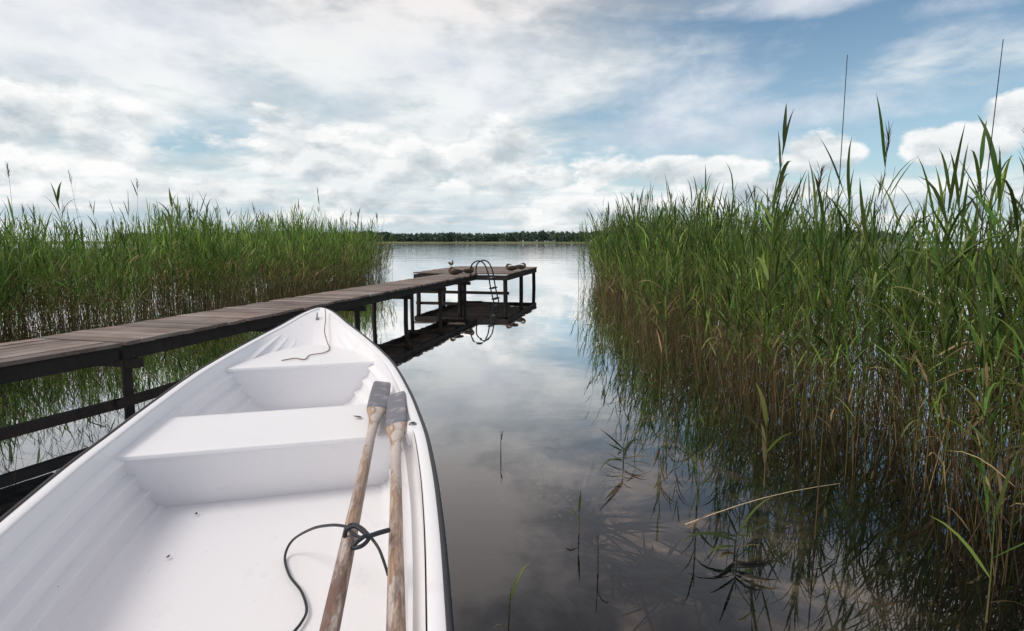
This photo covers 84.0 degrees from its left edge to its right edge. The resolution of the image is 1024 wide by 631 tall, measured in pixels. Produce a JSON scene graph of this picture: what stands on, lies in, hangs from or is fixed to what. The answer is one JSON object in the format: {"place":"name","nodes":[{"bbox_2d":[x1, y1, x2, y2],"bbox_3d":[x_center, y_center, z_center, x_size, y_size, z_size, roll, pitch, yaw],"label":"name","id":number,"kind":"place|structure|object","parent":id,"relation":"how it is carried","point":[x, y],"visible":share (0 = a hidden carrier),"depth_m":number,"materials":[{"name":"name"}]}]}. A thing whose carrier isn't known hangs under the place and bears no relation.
{"place":"outdoors","nodes":[
{"label":"outdoors","id":0,"kind":"place"},
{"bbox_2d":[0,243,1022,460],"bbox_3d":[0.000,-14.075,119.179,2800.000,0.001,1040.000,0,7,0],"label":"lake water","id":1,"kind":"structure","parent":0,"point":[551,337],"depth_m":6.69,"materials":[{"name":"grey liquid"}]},
{"bbox_2d":[5,161,26,336],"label":"reed plant","id":2,"kind":"object","parent":1,"relation":"in","point":[11,210],"visible":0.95,"depth_m":7.91,"materials":[{"name":"green plant"}]},
{"bbox_2d":[44,181,92,330],"bbox_3d":[-6.355,-0.686,8.187,0.628,2.443,0.135,-3,8,-20],"label":"reed plant","id":3,"kind":"object","parent":1,"relation":"in","point":[57,200],"visible":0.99,"depth_m":8.13,"materials":[{"name":"green plant"}]},
{"bbox_2d":[67,169,101,322],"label":"reed plant","id":4,"kind":"object","parent":1,"relation":"in","point":[81,240],"visible":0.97,"depth_m":8.89,"materials":[{"name":"green plant"}]},
{"bbox_2d":[0,334,246,491],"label":"broken reed tangle","id":5,"kind":"object","parent":1,"relation":"in","point":[45,390],"visible":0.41,"depth_m":4.56,"materials":[{"name":"green plant"}]},
{"bbox_2d":[130,179,151,317],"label":"reed plant","id":6,"kind":"object","parent":1,"relation":"in","point":[138,233],"visible":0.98,"depth_m":9.90,"materials":[{"name":"green plant"}]},
{"bbox_2d":[154,189,183,308],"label":"reed plant","id":7,"kind":"object","parent":1,"relation":"in","point":[171,215],"visible":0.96,"depth_m":9.91,"materials":[{"name":"green plant"}]},
{"bbox_2d":[0,192,396,340],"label":"reed bed","id":8,"kind":"object","parent":1,"relation":"in","point":[299,259],"visible":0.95,"depth_m":11.29,"materials":[{"name":"green plant"}]},
{"bbox_2d":[186,191,211,309],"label":"reed plant","id":9,"kind":"object","parent":1,"relation":"in","point":[208,265],"visible":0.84,"depth_m":11.20,"materials":[{"name":"green plant"}]},
{"bbox_2d":[0,307,453,630],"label":"rowing boat","id":10,"kind":"object","parent":1,"relation":"on","point":[249,452],"visible":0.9,"depth_m":2.24,"materials":[{"name":"white plastic"}]},
{"bbox_2d":[281,309,329,360],"bbox_3d":[-1.498,0.123,4.472,0.236,0.209,1.282,-1,7,-5],"label":"bow string","id":11,"kind":"object","parent":10,"relation":"hanging from","point":[316,353],"visible":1,"depth_m":4.12,"materials":[{"name":"beige fabric"}]},
{"bbox_2d":[319,381,390,630],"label":"oar","id":12,"kind":"object","parent":10,"relation":"in","point":[339,583],"visible":0.98,"depth_m":1.71,"materials":[{"name":"brown wood"}]},
{"bbox_2d":[284,522,390,630],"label":"cord","id":13,"kind":"object","parent":12,"relation":"attached to","point":[367,535],"visible":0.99,"depth_m":1.62,"materials":[{"name":"black fabric"}]},
{"bbox_2d":[385,391,406,630],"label":"oar","id":14,"kind":"object","parent":10,"relation":"in","point":[396,419],"visible":0.99,"depth_m":1.68,"materials":[{"name":"brown wood"}]},
{"bbox_2d":[0,260,536,440],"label":"jetty","id":15,"kind":"object","parent":1,"relation":"in","point":[125,347],"visible":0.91,"depth_m":4.83,"materials":[{"name":"brown wood"}]},
{"bbox_2d":[448,267,462,274],"bbox_3d":[-1.216,-0.966,12.297,0.325,0.183,0.168,-3,8,-19],"label":"duck","id":16,"kind":"object","parent":15,"relation":"on","point":[454,271],"visible":1,"depth_m":12.23},
{"bbox_2d":[463,267,473,273],"bbox_3d":[-0.994,-1.027,12.896,0.276,0.156,0.143,-3,8,-21],"label":"duck","id":17,"kind":"object","parent":15,"relation":"on","point":[468,270],"visible":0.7,"depth_m":12.85},
{"bbox_2d":[506,263,517,270],"bbox_3d":[0.001,-1.196,14.072,0.325,0.183,0.168,1,7,10],"label":"duck","id":18,"kind":"object","parent":15,"relation":"on","point":[510,268],"visible":1,"depth_m":14.02},
{"bbox_2d":[515,263,525,268],"bbox_3d":[0.215,-1.297,14.894,0.309,0.174,0.160,1,7,7],"label":"duck","id":19,"kind":"object","parent":15,"relation":"on","point":[523,266],"visible":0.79,"depth_m":14.84},
{"bbox_2d":[316,187,329,284],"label":"reed plant","id":20,"kind":"object","parent":1,"relation":"in","point":[319,233],"visible":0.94,"depth_m":14.77,"materials":[{"name":"green plant"}]},
{"bbox_2d":[350,207,365,263],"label":"reed plant","id":21,"kind":"object","parent":1,"relation":"in","point":[360,236],"visible":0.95,"depth_m":15.33,"materials":[{"name":"green plant"}]},
{"bbox_2d":[492,562,529,630],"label":"reed plant","id":22,"kind":"object","parent":1,"relation":"on","point":[515,585],"visible":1,"depth_m":1.94,"materials":[{"name":"green plant"}]},
{"bbox_2d":[568,492,580,536],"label":"reed plant","id":23,"kind":"object","parent":1,"relation":"on","point":[579,505],"visible":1,"depth_m":2.64,"materials":[{"name":"green plant"}]},
{"bbox_2d":[597,535,602,578],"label":"reed plant","id":24,"kind":"object","parent":1,"relation":"in","point":[597,560],"visible":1,"depth_m":2.32,"materials":[{"name":"green plant"}]},
{"bbox_2d":[599,202,609,287],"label":"reed plant","id":25,"kind":"object","parent":1,"relation":"in","point":[607,214],"visible":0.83,"depth_m":11.87,"materials":[{"name":"green plant"}]},
{"bbox_2d":[438,448,787,630],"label":"water weed","id":26,"kind":"object","parent":1,"relation":"in","point":[496,578],"visible":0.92,"depth_m":2.61,"materials":[{"name":"brown plant"}]},
{"bbox_2d":[600,430,651,474],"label":"reed plant","id":27,"kind":"object","parent":1,"relation":"on","point":[626,448],"visible":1,"depth_m":3.43,"materials":[{"name":"green plant"}]},
{"bbox_2d":[639,176,687,350],"bbox_3d":[1.879,-0.516,6.911,0.606,2.416,0.398,-5,9,-35],"label":"reed plant","id":28,"kind":"object","parent":1,"relation":"in","point":[668,229],"visible":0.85,"depth_m":6.91,"materials":[{"name":"green plant"}]},
{"bbox_2d":[681,441,712,510],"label":"reed plant","id":29,"kind":"object","parent":1,"relation":"on","point":[697,477],"visible":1,"depth_m":2.92,"materials":[{"name":"green plant"}]},
{"bbox_2d":[688,511,728,527],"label":"fallen reed","id":30,"kind":"object","parent":1,"relation":"on","point":[702,517],"visible":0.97,"depth_m":2.72,"materials":[{"name":"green plant"}]},
{"bbox_2d":[684,497,776,560],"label":"reed plant","id":31,"kind":"object","parent":1,"relation":"on","point":[726,552],"visible":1,"depth_m":2.44,"materials":[{"name":"green plant"}]},
{"bbox_2d":[685,483,839,523],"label":"fallen reed","id":32,"kind":"object","parent":1,"relation":"on","point":[748,502],"visible":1,"depth_m":2.78,"materials":[{"name":"beige plant"}]},
{"bbox_2d":[746,382,792,495],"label":"reed plant","id":33,"kind":"object","parent":1,"relation":"on","point":[765,416],"visible":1,"depth_m":3.12,"materials":[{"name":"green plant"}]},
{"bbox_2d":[753,103,793,461],"bbox_3d":[1.854,-0.196,4.030,0.240,2.556,0.525,1,7,5],"label":"reed plant","id":34,"kind":"object","parent":1,"relation":"in","point":[783,170],"visible":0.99,"depth_m":3.94,"materials":[{"name":"green plant"}]},
{"bbox_2d":[572,114,1023,614],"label":"reed bed","id":35,"kind":"object","parent":1,"relation":"in","point":[713,268],"visible":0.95,"depth_m":4.18,"materials":[{"name":"green plant"}]},
{"bbox_2d":[798,162,824,492],"bbox_3d":[1.765,0.094,3.401,0.114,2.062,0.423,4,8,28],"label":"reed plant","id":36,"kind":"object","parent":1,"relation":"in","point":[810,260],"visible":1,"depth_m":3.40,"materials":[{"name":"green plant"}]},
{"bbox_2d":[810,55,847,590],"bbox_3d":[1.383,0.102,2.485,0.014,2.365,0.009,0,7,0],"label":"reed plant","id":37,"kind":"object","parent":1,"relation":"in","point":[827,360],"visible":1,"depth_m":2.50,"materials":[{"name":"green plant"}]},
{"bbox_2d":[840,93,915,482],"bbox_3d":[2.236,-0.084,3.524,0.492,2.439,0.289,3,8,23],"label":"reed plant","id":38,"kind":"object","parent":1,"relation":"in","point":[884,151],"visible":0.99,"depth_m":3.46,"materials":[{"name":"green plant"}]},
{"bbox_2d":[881,125,1011,521],"bbox_3d":[2.304,0.092,3.064,0.620,2.126,0.329,6,9,37],"label":"reed plant","id":39,"kind":"object","parent":1,"relation":"in","point":[950,190],"visible":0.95,"depth_m":3.03,"materials":[{"name":"green plant"}]},
{"bbox_2d":[939,39,1003,605],"bbox_3d":[1.917,0.104,2.383,0.018,2.394,0.008,0,7,0],"label":"reed plant","id":40,"kind":"object","parent":1,"relation":"in","point":[942,583],"visible":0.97,"depth_m":2.40,"materials":[{"name":"green plant"}]},
{"bbox_2d":[929,446,1023,630],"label":"reed plant","id":41,"kind":"object","parent":1,"relation":"in","point":[1000,499],"visible":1,"depth_m":2.01,"materials":[{"name":"green plant"}]},
{"bbox_2d":[975,124,1023,543],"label":"reed plant","id":42,"kind":"object","parent":1,"relation":"in","point":[1015,212],"visible":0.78,"depth_m":2.76,"materials":[{"name":"green plant"}]},
{"bbox_2d":[0,248,1023,630],"bbox_3d":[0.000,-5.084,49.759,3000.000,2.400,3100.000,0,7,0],"label":"lake bed","id":43,"kind":"object","parent":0,"point":[878,556],"visible":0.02,"depth_m":3.93,"materials":[{"name":"brown soil"}]},
{"bbox_2d":[0,0,1023,240],"label":"sky","id":44,"kind":"structure","parent":0,"point":[421,116],"materials":[{"name":"blue"}]},
{"bbox_2d":[5,241,1020,242],"bbox_3d":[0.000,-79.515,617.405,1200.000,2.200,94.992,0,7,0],"label":"shore","id":45,"kind":"structure","parent":0,"point":[495,242],"depth_m":591.45,"materials":[{"name":"green plant"}]},
{"bbox_2d":[114,229,912,241],"bbox_3d":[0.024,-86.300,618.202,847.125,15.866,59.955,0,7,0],"label":"wood","id":46,"kind":"object","parent":45,"relation":"on","point":[543,236],"visible":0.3,"depth_m":600.20,"materials":[{"name":"green plant"}]}
]}

